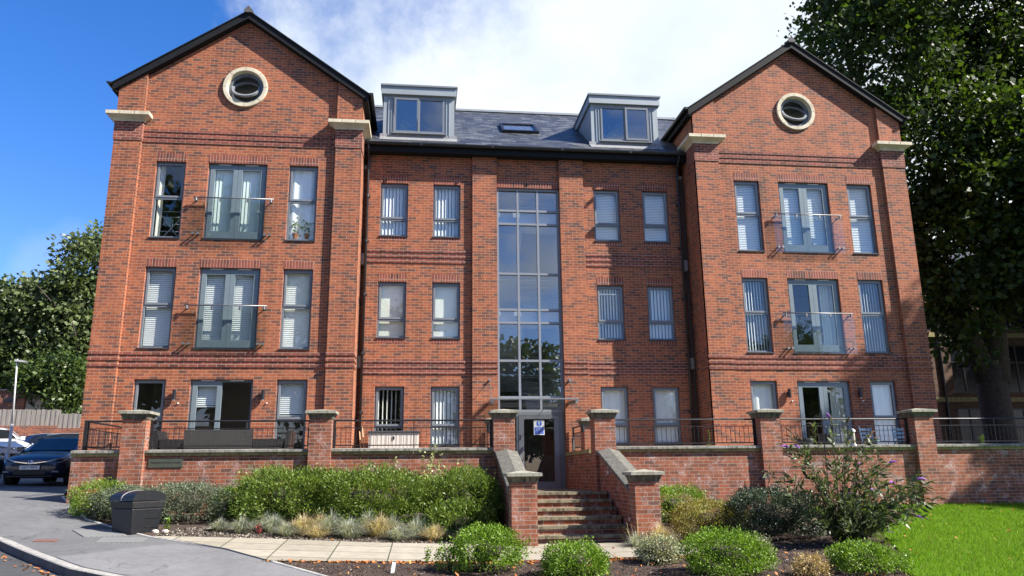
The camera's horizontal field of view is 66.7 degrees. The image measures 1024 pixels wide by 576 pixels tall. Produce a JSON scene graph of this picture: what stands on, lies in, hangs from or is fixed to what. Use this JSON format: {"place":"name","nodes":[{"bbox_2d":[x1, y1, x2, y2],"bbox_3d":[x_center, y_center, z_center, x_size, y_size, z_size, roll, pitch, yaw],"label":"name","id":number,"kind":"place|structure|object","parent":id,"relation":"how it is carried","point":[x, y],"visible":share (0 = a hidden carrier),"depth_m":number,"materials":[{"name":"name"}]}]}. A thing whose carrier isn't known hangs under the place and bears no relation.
{"place":"outdoors","nodes":[
{"label":"outdoors","id":0,"kind":"place"},
{"bbox_2d":[0,549,62,575],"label":"road","id":1,"kind":"structure","parent":0,"point":[8,567],"depth_m":11.08,"materials":[{"name":"grey asphalt"}]},
{"bbox_2d":[0,474,275,575],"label":"pavement","id":2,"kind":"structure","parent":0,"point":[31,509],"depth_m":13.80,"materials":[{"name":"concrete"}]},
{"bbox_2d":[0,428,33,457],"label":"parked car","id":3,"kind":"object","parent":2,"relation":"on","point":[16,442],"visible":0.58,"depth_m":31.45,"materials":[{"name":"white paint"}]},
{"bbox_2d":[6,359,27,457],"bbox_3d":[-19.812,5.167,31.003,0.500,4.702,0.200,1,-14,-7],"label":"street lamp","id":4,"kind":"object","parent":2,"relation":"on","point":[10,433],"visible":0.87,"depth_m":30.99,"materials":[{"name":"grey metal"}]},
{"bbox_2d":[2,436,78,484],"bbox_3d":[-13.864,5.319,23.975,2.040,1.540,4.354,1,-14,-9],"label":"parked car","id":5,"kind":"object","parent":2,"relation":"on","point":[46,459],"visible":0.69,"depth_m":22.25,"materials":[{"name":"blue paint"}]},
{"bbox_2d":[73,529,126,536],"bbox_3d":[-7.080,4.221,13.366,0.809,0.142,0.638,7,-16,-30],"label":"inspection cover","id":6,"kind":"object","parent":2,"relation":"on","point":[96,533],"visible":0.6,"depth_m":13.31,"materials":[{"name":"metal"}]},
{"bbox_2d":[95,537,147,542],"bbox_3d":[-6.434,4.178,12.857,0.700,0.113,0.505,3,-14,-14],"label":"inspection cover","id":7,"kind":"object","parent":2,"relation":"on","point":[121,539],"visible":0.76,"depth_m":12.81,"materials":[{"name":"metal"}]},
{"bbox_2d":[109,490,165,534],"bbox_3d":[-6.642,3.962,13.797,0.585,0.740,0.710,-7,-15,24],"label":"grit bin","id":8,"kind":"object","parent":2,"relation":"on","point":[136,511],"visible":0.97,"depth_m":13.58,"materials":[{"name":"black plastic"}]},
{"bbox_2d":[58,543,317,575],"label":"resurfaced pavement","id":9,"kind":"structure","parent":0,"point":[172,559],"depth_m":11.25,"materials":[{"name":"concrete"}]},
{"bbox_2d":[155,526,499,543],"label":"gravel","id":10,"kind":"structure","parent":0,"point":[246,535],"depth_m":13.84,"materials":[{"name":"gravel"}]},
{"bbox_2d":[155,536,696,560],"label":"path","id":11,"kind":"structure","parent":0,"point":[285,549],"depth_m":12.78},
{"bbox_2d":[65,496,915,575],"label":"planting bed","id":12,"kind":"object","parent":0,"point":[202,522],"visible":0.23,"depth_m":11.83,"materials":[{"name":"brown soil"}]},
{"bbox_2d":[62,476,127,516],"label":"shrub","id":13,"kind":"object","parent":12,"relation":"on","point":[74,502],"visible":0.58,"depth_m":14.61,"materials":[{"name":"green plant"}]},
{"bbox_2d":[79,482,172,521],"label":"grey shrub","id":14,"kind":"object","parent":12,"relation":"on","point":[102,507],"visible":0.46,"depth_m":14.45,"materials":[{"name":"green plant"}]},
{"bbox_2d":[141,478,237,525],"bbox_3d":[-6.295,4.166,15.171,1.857,0.926,1.367,1,-14,-7],"label":"grey shrub","id":15,"kind":"object","parent":12,"relation":"on","point":[191,503],"visible":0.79,"depth_m":14.96,"materials":[{"name":"green plant"}]},
{"bbox_2d":[205,484,259,522],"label":"shrub","id":16,"kind":"object","parent":12,"relation":"on","point":[233,491],"visible":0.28,"depth_m":15.47,"materials":[{"name":"green plant"}]},
{"bbox_2d":[229,512,255,532],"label":"grass tuft","id":17,"kind":"object","parent":12,"relation":"on","point":[242,526],"visible":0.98,"depth_m":14.00,"materials":[{"name":"plant"}]},
{"bbox_2d":[254,513,290,532],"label":"grass tuft","id":18,"kind":"object","parent":12,"relation":"on","point":[274,524],"visible":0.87,"depth_m":14.20,"materials":[{"name":"green plant"}]},
{"bbox_2d":[222,461,357,526],"bbox_3d":[-4.384,4.146,15.581,2.900,1.350,2.274,4,-14,-20],"label":"hedge shrub","id":19,"kind":"object","parent":12,"relation":"on","point":[291,500],"visible":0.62,"depth_m":15.04,"materials":[{"name":"green plant"}]},
{"bbox_2d":[285,509,323,534],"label":"grass tuft","id":20,"kind":"object","parent":12,"relation":"on","point":[304,522],"visible":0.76,"depth_m":14.16,"materials":[{"name":"plant"}]},
{"bbox_2d":[310,507,346,534],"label":"grass tuft","id":21,"kind":"object","parent":12,"relation":"on","point":[328,524],"visible":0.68,"depth_m":14.24,"materials":[{"name":"green plant"}]},
{"bbox_2d":[328,515,372,537],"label":"grass tuft","id":22,"kind":"object","parent":12,"relation":"on","point":[347,531],"visible":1,"depth_m":13.96,"materials":[{"name":"green plant"}]},
{"bbox_2d":[306,458,443,528],"bbox_3d":[-2.776,4.172,15.814,2.916,1.413,2.559,1,-14,-7],"label":"hedge shrub","id":23,"kind":"object","parent":12,"relation":"on","point":[374,491],"visible":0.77,"depth_m":15.13,"materials":[{"name":"green plant"}]},
{"bbox_2d":[361,511,402,536],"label":"grass tuft","id":24,"kind":"object","parent":12,"relation":"on","point":[380,527],"visible":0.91,"depth_m":14.18,"materials":[{"name":"plant"}]},
{"bbox_2d":[378,523,420,540],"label":"grass tuft","id":25,"kind":"object","parent":12,"relation":"on","point":[399,535],"visible":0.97,"depth_m":13.89,"materials":[{"name":"plant"}]},
{"bbox_2d":[304,491,504,529],"bbox_3d":[-1.977,4.420,15.084,4.078,0.956,1.314,1,-14,-7],"label":"hedge shrub","id":26,"kind":"object","parent":12,"relation":"on","point":[410,516],"visible":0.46,"depth_m":14.92,"materials":[{"name":"green plant"}]},
{"bbox_2d":[403,514,430,537],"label":"grass tuft","id":27,"kind":"object","parent":12,"relation":"on","point":[416,527],"visible":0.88,"depth_m":14.23,"materials":[{"name":"plant"}]},
{"bbox_2d":[385,438,469,509],"bbox_3d":[-1.727,3.989,16.087,1.819,1.758,1.028,1,-14,-7],"label":"variegated shrub","id":28,"kind":"object","parent":12,"relation":"on","point":[431,466],"visible":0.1,"depth_m":16.05,"materials":[{"name":"green plant"}]},
{"bbox_2d":[412,521,452,540],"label":"grass tuft","id":29,"kind":"object","parent":12,"relation":"on","point":[436,534],"visible":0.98,"depth_m":14.02,"materials":[{"name":"plant"}]},
{"bbox_2d":[429,538,468,572],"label":"side bush","id":30,"kind":"object","parent":12,"relation":"on","point":[449,563],"visible":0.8,"depth_m":11.29,"materials":[{"name":"green plant"}]},
{"bbox_2d":[399,460,504,523],"bbox_3d":[-1.078,4.201,15.893,2.468,1.510,2.240,-7,-15,26],"label":"hedge shrub","id":31,"kind":"object","parent":12,"relation":"on","point":[479,478],"visible":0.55,"depth_m":15.38,"materials":[{"name":"green plant"}]},
{"bbox_2d":[419,496,501,538],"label":"hedge shrub","id":32,"kind":"object","parent":12,"relation":"on","point":[458,520],"visible":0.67,"depth_m":14.55,"materials":[{"name":"green plant"}]},
{"bbox_2d":[262,555,705,563],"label":"fallen leaves","id":33,"kind":"object","parent":12,"relation":"on","point":[420,561],"visible":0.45,"depth_m":11.88,"materials":[{"name":"orange plant"}]},
{"bbox_2d":[446,520,534,573],"bbox_3d":[-0.325,3.816,11.394,1.282,0.824,1.281,1,-14,-7],"label":"box bush","id":34,"kind":"object","parent":12,"relation":"on","point":[488,550],"visible":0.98,"depth_m":11.24,"materials":[{"name":"green plant"}]},
{"bbox_2d":[534,535,613,575],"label":"box bush","id":35,"kind":"object","parent":12,"relation":"on","point":[574,561],"visible":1,"depth_m":10.84,"materials":[{"name":"green plant"}]},
{"bbox_2d":[631,532,684,564],"bbox_3d":[2.275,4.059,12.079,0.845,0.566,0.879,1,-14,-7],"label":"pieris","id":36,"kind":"object","parent":12,"relation":"on","point":[656,549],"visible":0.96,"depth_m":11.92,"materials":[{"name":"white plant"}]},
{"bbox_2d":[660,481,712,522],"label":"dome shrub","id":37,"kind":"object","parent":12,"relation":"on","point":[667,506],"visible":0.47,"depth_m":15.88,"materials":[{"name":"green plant"}]},
{"bbox_2d":[665,494,754,542],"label":"golden shrub","id":38,"kind":"object","parent":12,"relation":"on","point":[703,519],"visible":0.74,"depth_m":14.20,"materials":[{"name":"green plant"}]},
{"bbox_2d":[706,561,745,575],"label":"pieris","id":39,"kind":"object","parent":12,"relation":"on","point":[723,567],"visible":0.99,"depth_m":10.51,"materials":[{"name":"green plant"}]},
{"bbox_2d":[676,522,782,575],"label":"box bush","id":40,"kind":"object","parent":12,"relation":"on","point":[727,554],"visible":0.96,"depth_m":10.88,"materials":[{"name":"green plant"}]},
{"bbox_2d":[715,483,827,539],"bbox_3d":[4.780,4.098,14.239,2.147,1.042,1.681,1,-14,-7],"label":"dark shrub","id":41,"kind":"object","parent":12,"relation":"on","point":[775,514],"visible":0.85,"depth_m":13.88,"materials":[{"name":"green plant"}]},
{"bbox_2d":[786,550,835,575],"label":"pieris","id":42,"kind":"object","parent":12,"relation":"on","point":[809,566],"visible":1,"depth_m":10.77,"materials":[{"name":"beige plant"}]},
{"bbox_2d":[760,412,948,543],"bbox_3d":[5.760,3.251,13.227,3.106,2.210,1.245,1,-14,-7],"label":"buddleia","id":43,"kind":"object","parent":12,"relation":"on","point":[848,516],"visible":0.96,"depth_m":13.06,"materials":[{"name":"green plant"}]},
{"bbox_2d":[820,532,915,575],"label":"box bush","id":44,"kind":"object","parent":12,"relation":"on","point":[844,557],"visible":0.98,"depth_m":10.89,"materials":[{"name":"green plant"}]},
{"bbox_2d":[0,0,1021,294],"label":"sky","id":45,"kind":"structure","parent":0,"point":[58,57],"materials":[{"name":"blue"}]},
{"bbox_2d":[768,0,1023,443],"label":"broadleaf tree","id":46,"kind":"object","parent":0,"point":[940,43],"visible":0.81,"depth_m":26.43,"materials":[{"name":"green plant"}]},
{"bbox_2d":[863,501,1023,575],"bbox_3d":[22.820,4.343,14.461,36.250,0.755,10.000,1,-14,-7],"label":"lawn","id":47,"kind":"structure","parent":0,"point":[965,551],"depth_m":13.20,"materials":[{"name":"green plant"}]},
{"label":"ground","id":48,"kind":"structure","parent":0,"visible":0},
{"bbox_2d":[0,273,27,388],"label":"dark tree","id":49,"kind":"object","parent":48,"relation":"on","point":[4,294],"visible":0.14,"depth_m":43.44,"materials":[{"name":"green plant"}]},
{"bbox_2d":[0,426,79,436],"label":"boundary wall","id":50,"kind":"structure","parent":48,"relation":"on","point":[25,431],"depth_m":35.17,"materials":[{"name":"brick"}]},
{"bbox_2d":[0,409,81,427],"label":"board fence","id":51,"kind":"object","parent":50,"relation":"on","point":[56,417],"visible":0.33,"depth_m":35.38,"materials":[{"name":"wood"}]},
{"bbox_2d":[0,389,81,425],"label":"house","id":52,"kind":"structure","parent":48,"relation":"on","point":[6,403],"depth_m":40.94,"materials":[{"name":"brick"}]},
{"bbox_2d":[0,340,87,426],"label":"ivy tree","id":53,"kind":"object","parent":48,"relation":"on","point":[63,386],"visible":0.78,"depth_m":39.01,"materials":[{"name":"green plant"}]},
{"bbox_2d":[0,267,93,397],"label":"whitebeam tree","id":54,"kind":"object","parent":48,"relation":"on","point":[14,336],"visible":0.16,"depth_m":42.89,"materials":[{"name":"green plant"}]},
{"bbox_2d":[0,219,102,405],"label":"whitebeam tree","id":55,"kind":"object","parent":48,"relation":"on","point":[88,250],"visible":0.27,"depth_m":42.73,"materials":[{"name":"green plant"}]},
{"bbox_2d":[0,537,122,575],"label":"kerb","id":56,"kind":"structure","parent":48,"relation":"on","point":[45,561],"depth_m":11.17,"materials":[{"name":"concrete"}]},
{"bbox_2d":[61,496,326,575],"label":"path edging","id":57,"kind":"object","parent":48,"relation":"on","point":[276,562],"visible":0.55,"depth_m":12.56,"materials":[{"name":"grey concrete"}]},
{"bbox_2d":[77,5,942,488],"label":"apartment building","id":58,"kind":"structure","parent":48,"relation":"on","point":[739,245],"depth_m":21.37,"materials":[{"name":"red brick"}]},
{"bbox_2d":[132,379,165,430],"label":"window","id":59,"kind":"structure","parent":58,"relation":"in","point":[136,388],"depth_m":19.02,"materials":[{"name":"grey plastic"}]},
{"bbox_2d":[136,258,176,348],"bbox_3d":[-8.879,0.393,19.574,0.778,2.330,0.235,1,-14,-7],"label":"window","id":60,"kind":"structure","parent":58,"relation":"in","point":[157,327],"depth_m":19.61,"materials":[{"name":"grey glass"}]},
{"bbox_2d":[148,153,186,238],"bbox_3d":[-8.913,-2.373,20.261,0.778,2.330,0.283,1,-14,-7],"label":"window","id":61,"kind":"structure","parent":58,"relation":"in","point":[159,195],"depth_m":20.31,"materials":[{"name":"grey glass"}]},
{"bbox_2d":[187,380,252,429],"bbox_3d":[-7.183,3.381,19.389,1.558,2.115,0.855,1,-14,-7],"label":"french door","id":62,"kind":"structure","parent":58,"relation":"in","point":[202,392],"depth_m":19.23,"materials":[{"name":"grey metal"}]},
{"bbox_2d":[192,259,260,349],"bbox_3d":[-7.196,0.426,19.773,1.526,2.340,0.225,1,-14,-7],"label":"french door","id":63,"kind":"structure","parent":58,"relation":"in","point":[232,333],"depth_m":19.80,"materials":[{"name":"grey glass"}]},
{"bbox_2d":[202,155,267,240],"bbox_3d":[-7.227,-2.347,20.431,1.526,2.340,0.214,1,-14,-7],"label":"french door","id":64,"kind":"structure","parent":58,"relation":"in","point":[227,219],"depth_m":20.48,"materials":[{"name":"grey metal"}]},
{"bbox_2d":[223,67,267,106],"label":"round window","id":65,"kind":"structure","parent":58,"relation":"in","point":[229,87],"depth_m":21.09,"materials":[{"name":"stone"}]},
{"bbox_2d":[274,380,307,448],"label":"window","id":66,"kind":"structure","parent":58,"relation":"in","point":[291,398],"depth_m":19.46,"materials":[{"name":"grey glass"}]},
{"bbox_2d":[278,260,313,349],"bbox_3d":[-5.512,0.448,19.964,0.778,2.330,0.235,1,-14,-7],"label":"window","id":67,"kind":"structure","parent":58,"relation":"in","point":[297,284],"depth_m":20.01,"materials":[{"name":"grey glass"}]},
{"bbox_2d":[284,157,318,241],"bbox_3d":[-5.543,-2.324,20.626,0.778,2.330,0.231,1,-14,-7],"label":"window","id":68,"kind":"structure","parent":58,"relation":"in","point":[303,181],"depth_m":20.70,"materials":[{"name":"grey glass"}]},
{"bbox_2d":[374,387,403,430],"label":"window","id":69,"kind":"structure","parent":58,"relation":"in","point":[377,397],"depth_m":20.54,"materials":[{"name":"grey glass"}]},
{"bbox_2d":[376,273,406,342],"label":"window","id":70,"kind":"structure","parent":58,"relation":"in","point":[391,308],"depth_m":21.19,"materials":[{"name":"grey glass"}]},
{"bbox_2d":[379,175,408,240],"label":"window","id":71,"kind":"structure","parent":58,"relation":"in","point":[384,207],"depth_m":21.86,"materials":[{"name":"grey glass"}]},
{"bbox_2d":[429,387,459,447],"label":"window","id":72,"kind":"structure","parent":58,"relation":"in","point":[438,411],"depth_m":20.69,"materials":[{"name":"grey glass"}]},
{"bbox_2d":[431,274,460,342],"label":"window","id":73,"kind":"structure","parent":58,"relation":"in","point":[445,296],"depth_m":21.37,"materials":[{"name":"grey glass"}]},
{"bbox_2d":[432,177,460,241],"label":"window","id":74,"kind":"structure","parent":58,"relation":"in","point":[437,220],"depth_m":22.03,"materials":[{"name":"grey glass"}]},
{"bbox_2d":[516,412,565,488],"bbox_3d":[0.526,4.307,20.654,1.800,2.020,0.236,1,-14,-7],"label":"door frame","id":75,"kind":"structure","parent":58,"relation":"in","point":[559,419],"depth_m":20.75,"materials":[{"name":"grey metal"}]},
{"bbox_2d":[593,182,621,245],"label":"window","id":76,"kind":"structure","parent":58,"relation":"in","point":[598,222],"depth_m":22.56,"materials":[{"name":"grey glass"}]},
{"bbox_2d":[596,277,626,344],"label":"window","id":77,"kind":"structure","parent":58,"relation":"in","point":[600,280],"depth_m":21.88,"materials":[{"name":"grey glass"}]},
{"bbox_2d":[601,387,630,445],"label":"window","id":78,"kind":"structure","parent":58,"relation":"in","point":[614,398],"depth_m":21.29,"materials":[{"name":"grey glass"}]},
{"bbox_2d":[641,184,670,246],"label":"window","id":79,"kind":"structure","parent":58,"relation":"in","point":[649,225],"depth_m":22.72,"materials":[{"name":"grey glass"}]},
{"bbox_2d":[646,278,676,344],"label":"window","id":80,"kind":"structure","parent":58,"relation":"in","point":[650,281],"depth_m":22.05,"materials":[{"name":"grey glass"}]},
{"bbox_2d":[652,387,682,445],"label":"window","id":81,"kind":"structure","parent":58,"relation":"in","point":[665,399],"depth_m":21.40,"materials":[{"name":"grey glass"}]},
{"bbox_2d":[733,173,765,251],"bbox_3d":[6.667,-2.125,22.043,0.778,2.330,0.235,1,-14,-7],"label":"window","id":82,"kind":"structure","parent":58,"relation":"in","point":[747,212],"depth_m":22.10,"materials":[{"name":"grey glass"}]},
{"bbox_2d":[741,269,774,352],"bbox_3d":[6.698,0.648,21.386,0.778,2.330,0.248,1,-14,-7],"label":"window","id":83,"kind":"structure","parent":58,"relation":"in","point":[756,276],"depth_m":21.46,"materials":[{"name":"grey glass"}]},
{"bbox_2d":[750,381,777,410],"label":"window","id":84,"kind":"structure","parent":58,"relation":"in","point":[763,393],"depth_m":20.92,"materials":[{"name":"grey glass"}]},
{"bbox_2d":[776,93,814,129],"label":"round window","id":85,"kind":"structure","parent":58,"relation":"in","point":[808,112],"depth_m":22.91,"materials":[{"name":"stone"}]},
{"bbox_2d":[777,174,835,253],"bbox_3d":[8.350,-2.092,22.242,1.526,2.340,0.225,1,-14,-7],"label":"french door","id":86,"kind":"structure","parent":58,"relation":"in","point":[826,247],"depth_m":22.29,"materials":[{"name":"grey metal"}]},
{"bbox_2d":[786,270,846,353],"bbox_3d":[8.378,0.687,21.606,1.526,2.340,0.282,1,-14,-7],"label":"french door","id":87,"kind":"structure","parent":58,"relation":"in","point":[828,289],"depth_m":21.65,"materials":[{"name":"grey glass"}]},
{"bbox_2d":[797,381,852,444],"bbox_3d":[8.411,3.567,20.916,1.526,2.115,0.282,1,-14,-7],"label":"french door","id":88,"kind":"structure","parent":58,"relation":"in","point":[838,390],"depth_m":21.04,"materials":[{"name":"grey glass"}]},
{"bbox_2d":[845,177,879,254],"bbox_3d":[10.034,-2.070,22.434,0.778,2.330,0.235,1,-14,-7],"label":"window","id":89,"kind":"structure","parent":58,"relation":"in","point":[854,215],"depth_m":22.49,"materials":[{"name":"grey glass"}]},
{"bbox_2d":[856,272,892,353],"bbox_3d":[10.065,0.703,21.776,0.778,2.330,0.248,1,-14,-7],"label":"window","id":90,"kind":"structure","parent":58,"relation":"in","point":[865,278],"depth_m":21.84,"materials":[{"name":"grey glass"}]},
{"bbox_2d":[869,381,900,443],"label":"window","id":91,"kind":"structure","parent":58,"relation":"in","point":[881,395],"depth_m":21.23,"materials":[{"name":"grey glass"}]},
{"bbox_2d":[66,408,1023,545],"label":"terrace wall","id":92,"kind":"structure","parent":48,"relation":"on","point":[630,480],"depth_m":17.06,"materials":[{"name":"brick"}]},
{"bbox_2d":[82,421,122,449],"bbox_3d":[-8.536,3.102,16.335,0.855,0.634,0.050,1,-14,-7],"label":"railing","id":93,"kind":"object","parent":92,"relation":"on","point":[85,436],"visible":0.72,"depth_m":16.30,"materials":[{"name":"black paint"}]},
{"bbox_2d":[85,422,121,449],"bbox_3d":[-9.057,3.369,17.425,0.050,0.634,2.250,1,-14,-7],"label":"railing","id":94,"kind":"object","parent":92,"relation":"on","point":[88,437],"visible":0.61,"depth_m":17.10,"materials":[{"name":"black metal"}]},
{"bbox_2d":[148,420,309,449],"bbox_3d":[-5.996,3.144,16.629,3.320,0.634,0.050,1,-14,-7],"label":"railing","id":95,"kind":"object","parent":92,"relation":"on","point":[152,428],"visible":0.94,"depth_m":16.63,"materials":[{"name":"black metal"}]},
{"bbox_2d":[332,419,492,447],"bbox_3d":[-2.157,3.206,17.074,3.470,0.634,0.050,1,-14,-7],"label":"railing","id":96,"kind":"object","parent":92,"relation":"on","point":[413,427],"visible":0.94,"depth_m":17.08,"materials":[{"name":"black metal"}]},
{"bbox_2d":[615,418,756,444],"bbox_3d":[3.946,3.306,17.782,3.380,0.634,0.050,1,-14,-7],"label":"railing","id":97,"kind":"object","parent":92,"relation":"on","point":[754,431],"visible":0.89,"depth_m":17.79,"materials":[{"name":"black metal"}]},
{"bbox_2d":[780,418,909,443],"bbox_3d":[7.726,3.367,18.220,3.290,0.634,0.050,1,-14,-7],"label":"railing","id":98,"kind":"object","parent":92,"relation":"on","point":[905,425],"visible":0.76,"depth_m":18.26,"materials":[{"name":"black metal"}]},
{"bbox_2d":[933,418,1023,442],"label":"railing","id":99,"kind":"object","parent":92,"relation":"on","point":[992,440],"visible":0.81,"depth_m":18.61,"materials":[{"name":"black metal"}]},
{"bbox_2d":[537,491,631,542],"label":"entrance steps","id":100,"kind":"structure","parent":48,"relation":"on","point":[575,515],"depth_m":14.94,"materials":[{"name":"brick"}]},
{"bbox_2d":[923,243,1023,443],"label":"neighbour building","id":101,"kind":"structure","parent":48,"relation":"on","point":[956,392],"depth_m":34.45,"materials":[{"name":"brown brick"}]},
{"bbox_2d":[949,345,976,392],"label":"window","id":102,"kind":"structure","parent":101,"relation":"in","point":[964,382],"depth_m":34.64,"materials":[{"name":"black glass"}]},
{"bbox_2d":[958,408,984,443],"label":"window","id":103,"kind":"structure","parent":101,"relation":"in","point":[963,412],"depth_m":34.17,"materials":[{"name":"black glass"}]},
{"bbox_2d":[1008,345,1023,392],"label":"window","id":104,"kind":"structure","parent":101,"relation":"in","point":[1016,352],"depth_m":35.05,"materials":[{"name":"black glass"}]},
{"bbox_2d":[1013,408,1023,442],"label":"window","id":105,"kind":"structure","parent":101,"relation":"in","point":[1018,412],"depth_m":34.48,"materials":[{"name":"black glass"}]},
{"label":"terrace","id":106,"kind":"structure","parent":0,"visible":0},
{"bbox_2d":[153,430,183,449],"bbox_3d":[-7.648,3.642,17.657,0.820,0.780,0.720,1,-14,-7],"label":"rattan armchair","id":107,"kind":"object","parent":106,"relation":"on","point":[161,439],"visible":0.2,"depth_m":17.33,"materials":[{"name":"grey wicker"}]},
{"bbox_2d":[183,429,253,449],"bbox_3d":[-6.549,3.606,17.560,1.450,0.780,0.820,1,-14,-7],"label":"rattan sofa","id":108,"kind":"object","parent":106,"relation":"on","point":[233,439],"visible":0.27,"depth_m":17.24,"materials":[{"name":"grey wicker"}]},
{"bbox_2d":[253,430,295,448],"bbox_3d":[-5.453,3.678,17.912,0.820,0.780,0.720,1,-14,-7],"label":"rattan armchair","id":109,"kind":"object","parent":106,"relation":"on","point":[276,441],"visible":0.28,"depth_m":17.60,"materials":[{"name":"grey wicker"}]},
{"bbox_2d":[367,431,419,447],"bbox_3d":[-2.998,4.057,19.782,1.320,0.820,0.640,1,-14,-7],"label":"storage chest","id":110,"kind":"object","parent":106,"relation":"on","point":[392,438],"visible":0.52,"depth_m":19.54,"materials":[{"name":"beige plastic"}]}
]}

